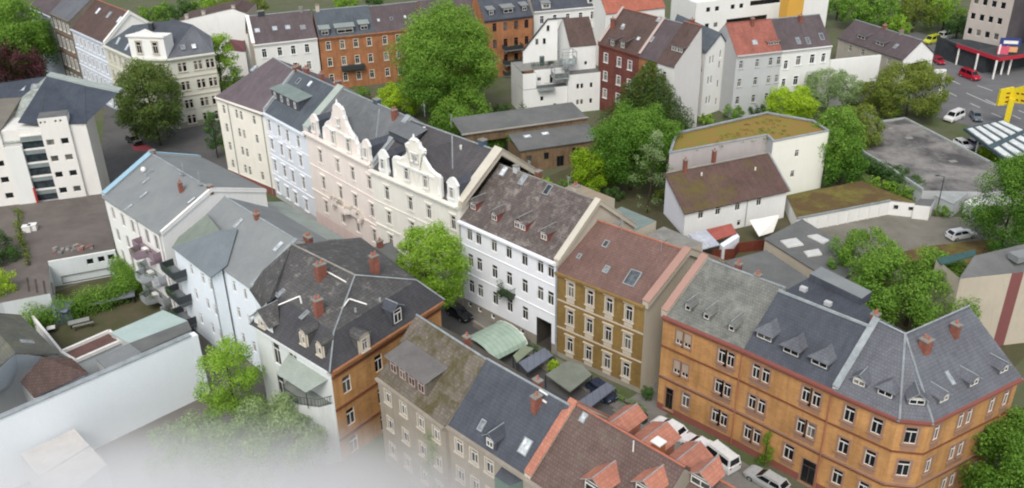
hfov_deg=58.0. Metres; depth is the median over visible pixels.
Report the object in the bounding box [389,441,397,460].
window
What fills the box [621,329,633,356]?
window
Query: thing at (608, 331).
window
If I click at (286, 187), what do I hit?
window
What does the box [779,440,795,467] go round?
window
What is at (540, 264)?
window
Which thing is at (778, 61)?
window
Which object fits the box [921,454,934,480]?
window
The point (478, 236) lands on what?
window
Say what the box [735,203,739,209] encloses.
window
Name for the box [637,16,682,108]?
apartment house
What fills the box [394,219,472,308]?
tree
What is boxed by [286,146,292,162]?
window
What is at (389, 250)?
side building
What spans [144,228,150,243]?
window
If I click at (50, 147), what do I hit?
apartment block
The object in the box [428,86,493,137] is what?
tree
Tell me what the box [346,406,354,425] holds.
window
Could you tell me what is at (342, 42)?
window
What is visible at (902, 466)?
window
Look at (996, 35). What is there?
window
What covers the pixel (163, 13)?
tree
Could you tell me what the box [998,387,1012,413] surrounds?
window
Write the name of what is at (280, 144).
window
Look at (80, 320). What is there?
garden table
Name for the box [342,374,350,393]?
window
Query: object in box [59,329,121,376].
roof terrace
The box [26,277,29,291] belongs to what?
paving strip
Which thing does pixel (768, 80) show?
window
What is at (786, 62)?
window
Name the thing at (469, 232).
window
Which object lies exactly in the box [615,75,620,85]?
window
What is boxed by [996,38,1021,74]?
price pylon
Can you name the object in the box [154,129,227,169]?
street
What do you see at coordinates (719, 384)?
window
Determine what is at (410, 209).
window
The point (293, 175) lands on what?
window
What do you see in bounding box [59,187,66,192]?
window
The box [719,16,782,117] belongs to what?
apartment house
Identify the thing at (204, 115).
window
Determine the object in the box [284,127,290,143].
window
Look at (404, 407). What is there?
window
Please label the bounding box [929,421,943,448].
window
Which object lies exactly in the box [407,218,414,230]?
window
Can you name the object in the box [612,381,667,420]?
street
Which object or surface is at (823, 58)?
window
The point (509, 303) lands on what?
window
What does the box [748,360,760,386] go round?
window
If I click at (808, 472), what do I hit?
door
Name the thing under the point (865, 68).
fire wall
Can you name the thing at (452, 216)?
window
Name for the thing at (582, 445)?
terraced house
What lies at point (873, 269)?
tree
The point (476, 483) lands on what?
window
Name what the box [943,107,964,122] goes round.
car
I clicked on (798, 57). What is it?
window
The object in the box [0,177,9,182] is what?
window
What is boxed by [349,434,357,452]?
window
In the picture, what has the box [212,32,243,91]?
tree
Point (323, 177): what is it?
window
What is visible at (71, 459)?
garage
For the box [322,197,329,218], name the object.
window
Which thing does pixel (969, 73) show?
car
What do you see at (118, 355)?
garage
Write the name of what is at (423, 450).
window
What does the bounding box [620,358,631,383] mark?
window
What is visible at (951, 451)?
window
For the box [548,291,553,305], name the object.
window
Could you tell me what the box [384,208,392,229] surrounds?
window
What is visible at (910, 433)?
window
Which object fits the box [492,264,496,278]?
window
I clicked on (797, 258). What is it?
workshop
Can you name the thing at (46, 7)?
apartment house
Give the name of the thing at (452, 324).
street
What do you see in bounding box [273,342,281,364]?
window
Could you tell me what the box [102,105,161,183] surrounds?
street
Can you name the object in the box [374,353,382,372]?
window
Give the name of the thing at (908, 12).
tree
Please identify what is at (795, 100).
tree
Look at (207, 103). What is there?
window
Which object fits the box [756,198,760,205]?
window
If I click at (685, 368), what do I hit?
window
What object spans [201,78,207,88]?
window
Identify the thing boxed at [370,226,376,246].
window
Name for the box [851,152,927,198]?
hedge
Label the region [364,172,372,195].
window
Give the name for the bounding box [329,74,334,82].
window
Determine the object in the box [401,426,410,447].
window
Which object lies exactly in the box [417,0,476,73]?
apartment house
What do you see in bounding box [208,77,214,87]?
window
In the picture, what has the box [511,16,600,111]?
apartment block
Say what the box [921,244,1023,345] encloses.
apartment block
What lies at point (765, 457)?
ivy
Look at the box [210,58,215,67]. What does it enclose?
window
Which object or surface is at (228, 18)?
firewall house
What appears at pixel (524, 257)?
window
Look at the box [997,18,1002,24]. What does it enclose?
window
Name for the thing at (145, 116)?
tree
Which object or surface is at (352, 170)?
window
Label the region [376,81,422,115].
bush
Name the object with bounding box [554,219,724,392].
apartment house
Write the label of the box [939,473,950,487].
window
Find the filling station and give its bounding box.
[934,36,1023,78]
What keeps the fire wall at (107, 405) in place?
on the courtyard
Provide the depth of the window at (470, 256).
120.55 m
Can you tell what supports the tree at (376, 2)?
on the ground at (495, 94)
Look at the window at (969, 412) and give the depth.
86.93 m
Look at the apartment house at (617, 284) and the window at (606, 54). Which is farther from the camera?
the window at (606, 54)
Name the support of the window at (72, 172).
in the apartment block at (50, 147)
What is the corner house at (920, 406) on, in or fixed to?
on the ground at (495, 94)
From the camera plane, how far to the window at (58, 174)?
147.85 m
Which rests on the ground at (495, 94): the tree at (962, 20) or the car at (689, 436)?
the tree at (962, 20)
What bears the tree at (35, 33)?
on the ground at (495, 94)
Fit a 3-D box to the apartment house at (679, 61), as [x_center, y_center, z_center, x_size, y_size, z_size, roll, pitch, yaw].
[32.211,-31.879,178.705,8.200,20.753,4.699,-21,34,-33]
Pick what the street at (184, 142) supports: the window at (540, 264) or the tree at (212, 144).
the tree at (212, 144)
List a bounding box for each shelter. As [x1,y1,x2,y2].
[88,288,134,312]
[471,320,527,358]
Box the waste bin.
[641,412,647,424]
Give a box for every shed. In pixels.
[20,357,87,401]
[47,299,72,324]
[643,212,680,233]
[933,191,968,216]
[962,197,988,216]
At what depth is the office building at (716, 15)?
229.87 m
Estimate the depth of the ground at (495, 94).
189.61 m
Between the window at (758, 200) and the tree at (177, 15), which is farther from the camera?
the tree at (177, 15)
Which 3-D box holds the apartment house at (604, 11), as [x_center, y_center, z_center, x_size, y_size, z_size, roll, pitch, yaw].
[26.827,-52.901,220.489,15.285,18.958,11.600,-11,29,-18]
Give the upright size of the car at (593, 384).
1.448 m
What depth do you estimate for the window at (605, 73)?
189.31 m
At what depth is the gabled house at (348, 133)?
135.44 m
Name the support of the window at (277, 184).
in the apartment house at (298, 98)
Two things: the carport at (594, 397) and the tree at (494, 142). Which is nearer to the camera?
the carport at (594, 397)
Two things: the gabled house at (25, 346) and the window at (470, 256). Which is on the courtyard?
the gabled house at (25, 346)
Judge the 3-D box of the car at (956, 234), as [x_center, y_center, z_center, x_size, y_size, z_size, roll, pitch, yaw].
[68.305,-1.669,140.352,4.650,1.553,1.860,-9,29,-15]
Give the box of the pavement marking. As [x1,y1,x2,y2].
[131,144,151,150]
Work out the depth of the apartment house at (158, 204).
125.62 m
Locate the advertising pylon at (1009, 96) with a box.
[996,86,1023,121]
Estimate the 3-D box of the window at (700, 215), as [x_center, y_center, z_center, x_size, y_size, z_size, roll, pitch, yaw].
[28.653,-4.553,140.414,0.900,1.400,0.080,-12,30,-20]
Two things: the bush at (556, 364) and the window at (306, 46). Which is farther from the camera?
the window at (306, 46)
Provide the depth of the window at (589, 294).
107.42 m
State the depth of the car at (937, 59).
217.76 m
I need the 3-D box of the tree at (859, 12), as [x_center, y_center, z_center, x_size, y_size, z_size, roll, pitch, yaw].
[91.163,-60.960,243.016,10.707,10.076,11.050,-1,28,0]
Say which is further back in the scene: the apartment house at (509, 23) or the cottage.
the apartment house at (509, 23)
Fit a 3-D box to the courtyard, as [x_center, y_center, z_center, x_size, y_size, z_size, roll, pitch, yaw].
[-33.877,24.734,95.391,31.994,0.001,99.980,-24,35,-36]
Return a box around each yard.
[544,155,1023,366]
[790,215,1018,280]
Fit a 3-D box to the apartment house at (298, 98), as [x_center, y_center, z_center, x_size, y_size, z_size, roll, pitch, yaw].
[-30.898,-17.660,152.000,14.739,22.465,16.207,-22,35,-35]
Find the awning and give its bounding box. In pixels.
[749,215,778,235]
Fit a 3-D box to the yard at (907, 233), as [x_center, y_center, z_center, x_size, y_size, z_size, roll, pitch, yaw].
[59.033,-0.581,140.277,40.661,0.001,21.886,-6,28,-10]
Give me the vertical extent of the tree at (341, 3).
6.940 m
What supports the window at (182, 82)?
in the corner house at (185, 50)
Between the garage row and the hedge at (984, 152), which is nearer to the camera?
the garage row
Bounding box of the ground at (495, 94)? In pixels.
[1,0,1023,487]
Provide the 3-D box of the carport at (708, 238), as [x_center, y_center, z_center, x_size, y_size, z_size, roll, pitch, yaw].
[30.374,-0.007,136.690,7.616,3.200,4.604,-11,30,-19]
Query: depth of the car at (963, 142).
171.42 m
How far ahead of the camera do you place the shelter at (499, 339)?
113.35 m
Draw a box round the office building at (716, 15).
[670,0,828,31]
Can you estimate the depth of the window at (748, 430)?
97.40 m
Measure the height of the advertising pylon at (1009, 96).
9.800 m
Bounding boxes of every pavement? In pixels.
[439,294,628,409]
[640,419,762,487]
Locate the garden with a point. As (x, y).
(123, 314)
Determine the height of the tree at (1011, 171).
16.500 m
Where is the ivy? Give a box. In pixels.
[754,431,774,465]
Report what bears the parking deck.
on the ground at (495, 94)
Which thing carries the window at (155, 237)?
in the apartment house at (158, 204)
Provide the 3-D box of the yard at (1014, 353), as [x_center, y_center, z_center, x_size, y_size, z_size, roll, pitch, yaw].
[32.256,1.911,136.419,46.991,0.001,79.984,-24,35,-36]
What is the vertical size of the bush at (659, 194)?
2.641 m
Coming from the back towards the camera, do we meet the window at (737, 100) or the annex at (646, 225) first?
the window at (737, 100)
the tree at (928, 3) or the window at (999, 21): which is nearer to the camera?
the window at (999, 21)
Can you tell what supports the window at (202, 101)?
in the corner house at (185, 50)
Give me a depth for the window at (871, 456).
87.61 m
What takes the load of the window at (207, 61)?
in the corner house at (185, 50)
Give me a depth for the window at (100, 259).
132.58 m
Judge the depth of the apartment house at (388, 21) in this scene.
208.51 m
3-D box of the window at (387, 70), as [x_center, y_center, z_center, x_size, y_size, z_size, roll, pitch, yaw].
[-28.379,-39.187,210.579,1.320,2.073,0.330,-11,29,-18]
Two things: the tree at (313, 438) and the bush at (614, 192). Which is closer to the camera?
the tree at (313, 438)
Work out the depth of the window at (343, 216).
140.92 m
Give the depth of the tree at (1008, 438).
86.90 m
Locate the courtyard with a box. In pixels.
[15,280,400,487]
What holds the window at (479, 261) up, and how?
in the apartment house at (522, 234)
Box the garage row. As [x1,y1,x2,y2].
[785,181,916,227]
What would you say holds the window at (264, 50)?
in the apartment house at (289, 37)
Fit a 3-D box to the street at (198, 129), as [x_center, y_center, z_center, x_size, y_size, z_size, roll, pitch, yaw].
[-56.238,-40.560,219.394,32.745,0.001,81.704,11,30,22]
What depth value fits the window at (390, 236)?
132.08 m
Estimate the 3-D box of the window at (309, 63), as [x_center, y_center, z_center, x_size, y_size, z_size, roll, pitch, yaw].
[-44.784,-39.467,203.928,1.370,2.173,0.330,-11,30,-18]
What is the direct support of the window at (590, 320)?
in the apartment house at (617, 284)
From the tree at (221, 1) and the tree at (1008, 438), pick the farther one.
the tree at (221, 1)
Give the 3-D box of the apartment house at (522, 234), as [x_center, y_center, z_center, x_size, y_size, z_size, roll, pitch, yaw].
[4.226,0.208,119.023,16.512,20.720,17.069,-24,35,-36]
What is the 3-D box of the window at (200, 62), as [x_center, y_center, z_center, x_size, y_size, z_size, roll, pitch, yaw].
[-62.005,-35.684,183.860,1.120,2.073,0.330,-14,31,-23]
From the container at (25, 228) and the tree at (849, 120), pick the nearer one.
the container at (25, 228)
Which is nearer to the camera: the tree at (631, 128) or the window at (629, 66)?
the tree at (631, 128)
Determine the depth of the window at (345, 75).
208.06 m
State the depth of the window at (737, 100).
186.78 m
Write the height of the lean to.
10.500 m
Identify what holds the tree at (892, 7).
on the ground at (495, 94)
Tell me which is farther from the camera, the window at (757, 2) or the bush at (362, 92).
the window at (757, 2)
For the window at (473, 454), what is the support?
in the terraced house at (500, 424)
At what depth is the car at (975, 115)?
184.35 m
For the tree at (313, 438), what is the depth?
89.83 m
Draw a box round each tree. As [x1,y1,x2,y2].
[0,0,60,81]
[0,37,48,105]
[0,228,23,266]
[111,57,184,145]
[137,6,154,21]
[140,408,240,487]
[149,1,174,21]
[168,0,199,19]
[191,0,218,9]
[192,333,267,423]
[201,110,223,157]
[202,388,329,487]
[212,0,236,5]
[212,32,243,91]
[247,0,269,13]
[333,0,358,7]
[363,0,383,4]
[382,0,502,120]
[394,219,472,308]
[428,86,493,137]
[487,133,515,149]
[569,145,622,191]
[586,99,683,190]
[594,60,694,136]
[628,129,672,212]
[761,84,820,118]
[804,66,864,107]
[812,104,867,181]
[821,141,869,187]
[826,226,904,285]
[827,0,848,19]
[837,101,887,148]
[838,0,879,23]
[847,243,981,329]
[856,0,888,10]
[863,0,904,26]
[867,59,955,118]
[886,14,913,33]
[895,0,943,32]
[910,0,941,18]
[924,0,967,30]
[943,14,966,38]
[955,405,1023,487]
[956,151,1023,252]
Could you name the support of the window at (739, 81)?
in the apartment house at (753, 52)
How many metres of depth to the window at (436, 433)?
87.61 m
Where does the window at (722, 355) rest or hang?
in the terraced house at (715, 309)
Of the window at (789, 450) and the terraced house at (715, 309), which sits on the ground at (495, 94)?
the terraced house at (715, 309)
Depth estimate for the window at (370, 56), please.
207.96 m
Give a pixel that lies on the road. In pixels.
(962, 98)
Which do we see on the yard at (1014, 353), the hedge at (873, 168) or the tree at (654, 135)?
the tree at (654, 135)
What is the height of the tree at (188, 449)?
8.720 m
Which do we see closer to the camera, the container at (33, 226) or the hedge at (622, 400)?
the hedge at (622, 400)
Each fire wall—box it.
[0,332,208,487]
[824,55,880,106]
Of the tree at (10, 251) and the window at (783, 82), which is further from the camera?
the window at (783, 82)
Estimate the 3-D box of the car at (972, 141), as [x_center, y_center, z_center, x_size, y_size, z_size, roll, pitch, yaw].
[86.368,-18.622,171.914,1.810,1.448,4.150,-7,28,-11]
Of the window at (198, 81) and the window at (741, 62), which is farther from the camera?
the window at (198, 81)
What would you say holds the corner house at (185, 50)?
on the ground at (495, 94)
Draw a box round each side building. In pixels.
[267,202,344,240]
[375,237,402,264]
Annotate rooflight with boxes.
[780,238,803,247]
[804,249,821,256]
[807,234,828,243]
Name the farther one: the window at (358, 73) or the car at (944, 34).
the car at (944, 34)
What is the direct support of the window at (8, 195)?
in the apartment block at (50, 147)
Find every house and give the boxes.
[0,313,58,413]
[30,0,65,74]
[48,0,94,78]
[70,0,148,109]
[101,20,220,128]
[101,149,267,310]
[160,195,328,370]
[178,0,257,80]
[214,57,333,195]
[245,6,320,73]
[262,65,360,221]
[301,88,451,246]
[313,3,378,87]
[367,114,536,304]
[369,1,421,83]
[375,314,527,487]
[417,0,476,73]
[445,358,569,487]
[456,160,636,354]
[471,0,532,77]
[524,397,713,487]
[528,0,593,35]
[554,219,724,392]
[592,0,665,65]
[598,6,665,113]
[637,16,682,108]
[656,21,702,128]
[657,253,786,444]
[675,14,725,116]
[686,455,735,487]
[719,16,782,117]
[732,267,905,487]
[771,13,832,111]
[817,305,1023,487]
[836,19,934,84]
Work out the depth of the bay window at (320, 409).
95.47 m
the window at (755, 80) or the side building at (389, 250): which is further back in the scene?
the window at (755, 80)
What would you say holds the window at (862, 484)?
in the corner house at (920, 406)
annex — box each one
[565,185,614,207]
[616,207,655,234]
[645,227,702,250]
[725,250,807,288]
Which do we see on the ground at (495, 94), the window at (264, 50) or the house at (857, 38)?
the house at (857, 38)
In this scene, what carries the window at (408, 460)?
in the terraced house at (425, 378)
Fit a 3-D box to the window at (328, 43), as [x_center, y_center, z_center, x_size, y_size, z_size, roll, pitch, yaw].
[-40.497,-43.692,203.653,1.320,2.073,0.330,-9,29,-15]
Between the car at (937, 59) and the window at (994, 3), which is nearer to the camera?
the window at (994, 3)
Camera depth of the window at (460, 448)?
86.06 m
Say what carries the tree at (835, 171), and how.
on the ground at (495, 94)
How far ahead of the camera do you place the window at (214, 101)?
188.09 m
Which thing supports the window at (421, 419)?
in the terraced house at (425, 378)
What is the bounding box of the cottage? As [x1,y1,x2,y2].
[664,148,790,236]
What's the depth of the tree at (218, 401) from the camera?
98.73 m
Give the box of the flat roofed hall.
[856,113,1023,204]
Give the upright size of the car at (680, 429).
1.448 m
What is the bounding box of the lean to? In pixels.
[227,39,249,79]
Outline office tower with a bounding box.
[963,0,1023,45]
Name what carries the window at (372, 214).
in the gabled house at (348, 133)
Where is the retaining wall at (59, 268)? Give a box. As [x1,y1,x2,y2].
[48,249,117,286]
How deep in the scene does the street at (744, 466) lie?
96.41 m
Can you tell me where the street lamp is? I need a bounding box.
[935,175,944,205]
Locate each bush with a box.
[0,267,18,296]
[351,86,370,97]
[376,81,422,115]
[492,102,510,111]
[547,359,560,370]
[557,180,571,186]
[604,186,625,199]
[641,385,654,399]
[651,189,664,201]
[698,113,715,124]
[722,104,744,118]
[748,104,765,114]
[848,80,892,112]
[871,165,918,189]
[933,205,953,216]
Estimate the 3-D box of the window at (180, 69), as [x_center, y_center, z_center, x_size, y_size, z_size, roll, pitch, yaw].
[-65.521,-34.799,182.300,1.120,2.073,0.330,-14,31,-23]
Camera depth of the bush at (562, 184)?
157.43 m
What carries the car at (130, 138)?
on the street at (121, 155)
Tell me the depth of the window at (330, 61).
205.54 m
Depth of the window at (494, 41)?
210.72 m
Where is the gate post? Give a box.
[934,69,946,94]
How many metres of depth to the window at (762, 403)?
94.77 m
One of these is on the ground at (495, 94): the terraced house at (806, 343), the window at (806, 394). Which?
the terraced house at (806, 343)
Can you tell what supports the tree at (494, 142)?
on the ground at (495, 94)
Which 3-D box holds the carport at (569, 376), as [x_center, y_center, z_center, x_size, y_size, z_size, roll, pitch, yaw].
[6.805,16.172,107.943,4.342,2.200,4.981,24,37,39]
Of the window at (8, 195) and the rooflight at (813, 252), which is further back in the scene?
the window at (8, 195)
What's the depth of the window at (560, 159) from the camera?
166.61 m
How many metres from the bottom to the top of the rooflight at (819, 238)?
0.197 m
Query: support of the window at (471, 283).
in the apartment house at (522, 234)
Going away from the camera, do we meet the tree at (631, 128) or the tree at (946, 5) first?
the tree at (631, 128)
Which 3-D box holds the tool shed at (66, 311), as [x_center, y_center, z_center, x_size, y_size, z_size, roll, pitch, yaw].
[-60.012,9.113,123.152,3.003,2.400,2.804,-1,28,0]
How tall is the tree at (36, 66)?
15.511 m
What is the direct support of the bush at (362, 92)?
on the ground at (495, 94)
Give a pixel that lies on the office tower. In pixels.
(993, 22)
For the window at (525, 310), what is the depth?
116.37 m
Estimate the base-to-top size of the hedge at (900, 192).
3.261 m
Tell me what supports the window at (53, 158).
in the apartment block at (50, 147)
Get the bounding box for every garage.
[21,429,112,487]
[96,343,141,370]
[130,321,191,352]
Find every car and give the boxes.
[125,133,142,145]
[445,302,472,322]
[585,377,617,403]
[650,416,687,441]
[679,432,710,445]
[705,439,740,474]
[743,465,790,487]
[923,33,940,44]
[932,55,945,64]
[938,30,954,38]
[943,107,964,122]
[945,227,976,241]
[953,137,973,149]
[958,67,980,80]
[966,137,984,149]
[969,110,983,121]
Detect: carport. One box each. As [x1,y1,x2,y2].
[513,345,533,370]
[518,348,552,376]
[545,361,591,397]
[580,382,615,406]
[688,224,739,258]
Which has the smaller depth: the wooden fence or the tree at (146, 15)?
the wooden fence
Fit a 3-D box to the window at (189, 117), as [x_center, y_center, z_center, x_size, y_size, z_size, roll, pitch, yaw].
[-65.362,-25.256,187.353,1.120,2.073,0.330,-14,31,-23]
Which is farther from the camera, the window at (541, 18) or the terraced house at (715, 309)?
the window at (541, 18)
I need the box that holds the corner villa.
[249,237,444,464]
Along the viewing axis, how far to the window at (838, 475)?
91.01 m
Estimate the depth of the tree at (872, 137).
165.08 m
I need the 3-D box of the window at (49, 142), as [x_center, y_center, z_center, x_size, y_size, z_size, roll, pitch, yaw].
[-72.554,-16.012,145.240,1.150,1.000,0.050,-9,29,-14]
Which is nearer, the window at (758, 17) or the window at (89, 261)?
the window at (89, 261)
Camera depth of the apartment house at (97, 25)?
196.22 m
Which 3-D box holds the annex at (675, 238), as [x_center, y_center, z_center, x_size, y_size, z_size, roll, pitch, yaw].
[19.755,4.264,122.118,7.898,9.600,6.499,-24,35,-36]
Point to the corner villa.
(330, 321)
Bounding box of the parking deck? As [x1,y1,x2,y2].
[0,194,117,320]
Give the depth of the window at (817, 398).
89.48 m
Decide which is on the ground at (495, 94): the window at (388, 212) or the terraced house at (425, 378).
the terraced house at (425, 378)
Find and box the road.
[874,32,1023,128]
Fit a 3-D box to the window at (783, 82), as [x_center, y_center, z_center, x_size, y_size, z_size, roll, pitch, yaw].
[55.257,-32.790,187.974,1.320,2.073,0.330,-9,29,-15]
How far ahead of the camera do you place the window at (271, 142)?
152.19 m
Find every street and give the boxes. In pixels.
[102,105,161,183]
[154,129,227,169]
[172,82,228,137]
[441,305,615,415]
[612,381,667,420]
[663,416,749,474]
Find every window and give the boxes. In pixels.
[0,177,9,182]
[5,192,13,198]
[46,139,54,145]
[50,155,58,161]
[55,171,63,177]
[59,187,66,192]
[60,138,68,143]
[65,154,72,159]
[69,170,77,175]
[73,185,81,191]
[86,258,93,264]
[97,256,104,261]
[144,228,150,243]
[154,235,159,249]
[177,62,183,72]
[180,81,186,91]
[182,62,188,72]
[184,99,189,109]
[185,80,191,90]
[187,114,193,124]
[189,99,194,108]
[191,114,197,123]
[193,60,198,70]
[196,79,201,89]
[197,59,203,69]
[199,97,204,106]
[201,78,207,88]
[202,112,206,121]
[204,96,210,106]
[205,58,211,68]
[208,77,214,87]
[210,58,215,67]
[211,95,216,105]
[213,76,218,86]
[214,110,219,119]
[261,48,267,58]
[266,117,271,132]
[268,135,274,151]
[271,157,277,173]
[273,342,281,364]
[274,178,280,194]
[275,122,281,138]
[276,46,283,56]
[277,141,284,157]
[279,376,284,396]
[280,162,287,179]
[282,378,339,464]
[283,184,290,200]
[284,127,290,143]
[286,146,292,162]
[289,167,295,184]
[290,45,296,54]
[292,189,298,206]
[295,133,300,149]
[296,152,303,168]
[299,174,306,191]
[302,196,308,212]
[304,43,310,53]
[306,60,312,69]
[316,146,323,168]
[319,173,326,194]
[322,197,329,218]
[325,41,330,50]
[327,57,333,66]
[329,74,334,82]
[333,156,340,177]
[336,183,343,204]
[339,40,345,49]
[341,56,346,65]
[341,213,346,228]
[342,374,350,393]
[343,72,348,81]
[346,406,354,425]
[348,163,355,185]
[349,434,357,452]
[351,191,358,212]
[353,38,358,47]
[353,216,360,236]
[354,55,360,63]
[356,71,361,79]
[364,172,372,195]
[366,37,372,46]
[367,200,375,222]
[368,53,373,62]
[369,69,374,78]
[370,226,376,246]
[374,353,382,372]
[382,35,387,44]
[382,183,390,205]
[383,52,389,60]
[383,387,392,408]
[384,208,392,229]
[385,67,389,76]
[386,232,393,245]
[386,414,394,434]
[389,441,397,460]
[399,399,407,419]
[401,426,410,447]
[404,453,412,473]
[405,193,413,216]
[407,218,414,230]
[416,412,425,433]
[418,439,427,460]
[420,466,429,487]
[424,201,432,222]
[431,423,440,445]
[433,451,442,472]
[435,478,443,487]
[448,212,456,235]
[453,436,464,458]
[455,465,465,485]
[467,228,471,240]
[468,253,472,266]
[468,446,479,468]
[469,279,473,292]
[470,474,479,487]
[476,232,480,244]
[477,257,481,270]
[478,284,482,296]
[483,456,494,478]
[491,239,496,251]
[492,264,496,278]
[493,40,496,47]
[493,291,497,304]
[503,22,506,30]
[506,246,511,258]
[507,271,511,285]
[507,299,512,312]
[514,21,517,28]
[522,253,527,266]
[522,279,527,292]
[522,306,527,319]
[538,260,542,272]
[538,286,542,300]
[539,15,543,24]
[544,152,548,158]
[548,264,553,277]
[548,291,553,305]
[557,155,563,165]
[564,306,575,331]
[564,333,574,358]
[565,279,574,304]
[582,341,593,366]
[583,313,594,339]
[584,286,594,312]
[601,349,612,374]
[602,88,606,98]
[602,321,613,347]
[603,52,607,63]
[603,71,607,81]
[603,293,613,320]
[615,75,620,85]
[616,56,620,67]
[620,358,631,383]
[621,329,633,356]
[622,301,633,327]
[627,60,631,70]
[670,358,680,376]
[673,328,683,347]
[678,361,689,380]
[678,389,690,414]
[683,332,692,351]
[698,211,702,218]
[708,405,720,429]
[711,376,723,400]
[714,345,726,370]
[715,207,719,214]
[716,410,728,433]
[721,379,732,404]
[724,349,736,374]
[726,15,766,22]
[735,96,739,104]
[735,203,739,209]
[736,78,741,87]
[738,60,743,69]
[740,421,752,446]
[744,391,756,416]
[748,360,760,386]
[749,426,762,450]
[750,0,779,5]
[750,94,755,103]
[752,76,757,85]
[753,396,767,421]
[754,58,759,67]
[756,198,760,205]
[757,365,771,390]
[766,75,771,83]
[768,57,773,66]
[774,74,778,82]
[776,56,781,65]
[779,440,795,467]
[781,78,786,87]
[782,59,788,69]
[792,75,798,85]
[792,415,806,440]
[794,55,801,65]
[797,383,812,409]
[802,419,817,445]
[807,388,823,414]
[808,53,815,64]
[820,52,826,62]
[827,465,844,487]
[833,434,851,461]
[839,402,857,430]
[856,478,871,487]
[859,446,878,474]
[866,413,885,442]
[892,458,913,482]
[899,425,921,451]
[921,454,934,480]
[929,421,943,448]
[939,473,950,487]
[945,442,958,467]
[947,470,958,487]
[953,409,967,436]
[953,437,967,463]
[962,405,976,431]
[968,457,980,479]
[976,428,987,451]
[984,394,998,420]
[991,0,996,6]
[993,33,998,39]
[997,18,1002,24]
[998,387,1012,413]
[1000,2,1005,8]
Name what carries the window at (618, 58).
in the apartment house at (626, 37)
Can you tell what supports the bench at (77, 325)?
on the garden
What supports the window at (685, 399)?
in the terraced house at (715, 309)
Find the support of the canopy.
on the ground at (495, 94)
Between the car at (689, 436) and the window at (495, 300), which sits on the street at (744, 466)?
the car at (689, 436)
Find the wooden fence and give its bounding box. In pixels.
[712,239,764,259]
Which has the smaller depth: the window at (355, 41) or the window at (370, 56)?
the window at (355, 41)
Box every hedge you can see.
[11,207,32,264]
[19,234,143,329]
[526,338,555,360]
[587,377,646,411]
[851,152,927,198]
[862,175,914,200]
[975,145,1003,166]
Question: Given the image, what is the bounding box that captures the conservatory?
[110,310,186,345]
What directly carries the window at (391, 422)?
in the terraced house at (425, 378)
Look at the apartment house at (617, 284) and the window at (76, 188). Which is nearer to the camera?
the apartment house at (617, 284)
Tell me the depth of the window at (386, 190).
128.78 m
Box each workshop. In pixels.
[451,102,599,169]
[763,219,864,281]
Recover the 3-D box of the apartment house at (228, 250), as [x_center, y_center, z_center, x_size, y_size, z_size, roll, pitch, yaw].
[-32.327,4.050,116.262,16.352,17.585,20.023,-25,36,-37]
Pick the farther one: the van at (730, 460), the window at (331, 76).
the window at (331, 76)
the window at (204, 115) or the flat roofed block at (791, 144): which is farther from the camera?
the window at (204, 115)
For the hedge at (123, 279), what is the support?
on the garden
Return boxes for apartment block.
[0,72,122,205]
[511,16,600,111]
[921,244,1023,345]
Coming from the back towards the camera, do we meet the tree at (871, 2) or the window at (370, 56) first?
the tree at (871, 2)
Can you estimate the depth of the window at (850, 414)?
87.41 m
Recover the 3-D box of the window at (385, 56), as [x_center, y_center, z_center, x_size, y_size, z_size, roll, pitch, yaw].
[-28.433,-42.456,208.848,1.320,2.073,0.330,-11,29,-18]
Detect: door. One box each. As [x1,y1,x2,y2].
[662,385,674,412]
[796,456,817,487]
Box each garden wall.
[31,316,61,357]
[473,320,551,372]
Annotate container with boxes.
[21,224,30,232]
[27,222,37,230]
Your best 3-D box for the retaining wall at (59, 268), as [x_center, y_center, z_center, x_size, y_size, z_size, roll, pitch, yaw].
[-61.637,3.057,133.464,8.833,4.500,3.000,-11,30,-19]
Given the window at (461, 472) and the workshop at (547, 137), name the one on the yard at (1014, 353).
the workshop at (547, 137)
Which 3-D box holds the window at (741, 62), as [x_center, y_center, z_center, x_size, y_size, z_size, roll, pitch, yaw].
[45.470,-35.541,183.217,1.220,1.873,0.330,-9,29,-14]
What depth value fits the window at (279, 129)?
148.37 m
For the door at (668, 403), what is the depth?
103.60 m
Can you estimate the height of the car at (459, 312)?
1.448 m
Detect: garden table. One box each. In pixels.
[46,325,55,332]
[68,316,89,328]
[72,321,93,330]
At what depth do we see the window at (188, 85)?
184.56 m
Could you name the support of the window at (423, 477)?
in the terraced house at (425, 378)
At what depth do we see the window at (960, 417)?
86.33 m
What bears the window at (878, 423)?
in the corner house at (920, 406)
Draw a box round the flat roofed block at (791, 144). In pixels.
[668,112,829,194]
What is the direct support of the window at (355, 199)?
in the gabled house at (348, 133)
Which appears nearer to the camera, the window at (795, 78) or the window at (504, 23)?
the window at (795, 78)
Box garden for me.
[30,276,167,348]
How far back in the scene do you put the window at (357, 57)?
207.10 m
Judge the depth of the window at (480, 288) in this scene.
121.45 m
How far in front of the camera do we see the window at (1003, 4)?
212.51 m
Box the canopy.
[963,120,1023,159]
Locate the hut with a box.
[911,198,934,219]
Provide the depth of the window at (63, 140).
145.79 m
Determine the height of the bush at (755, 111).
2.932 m
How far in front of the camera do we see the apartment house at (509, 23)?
210.55 m
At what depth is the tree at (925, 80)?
180.39 m
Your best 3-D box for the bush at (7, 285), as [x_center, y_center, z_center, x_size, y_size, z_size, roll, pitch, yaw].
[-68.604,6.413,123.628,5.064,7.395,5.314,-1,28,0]
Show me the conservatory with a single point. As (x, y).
(159, 321)

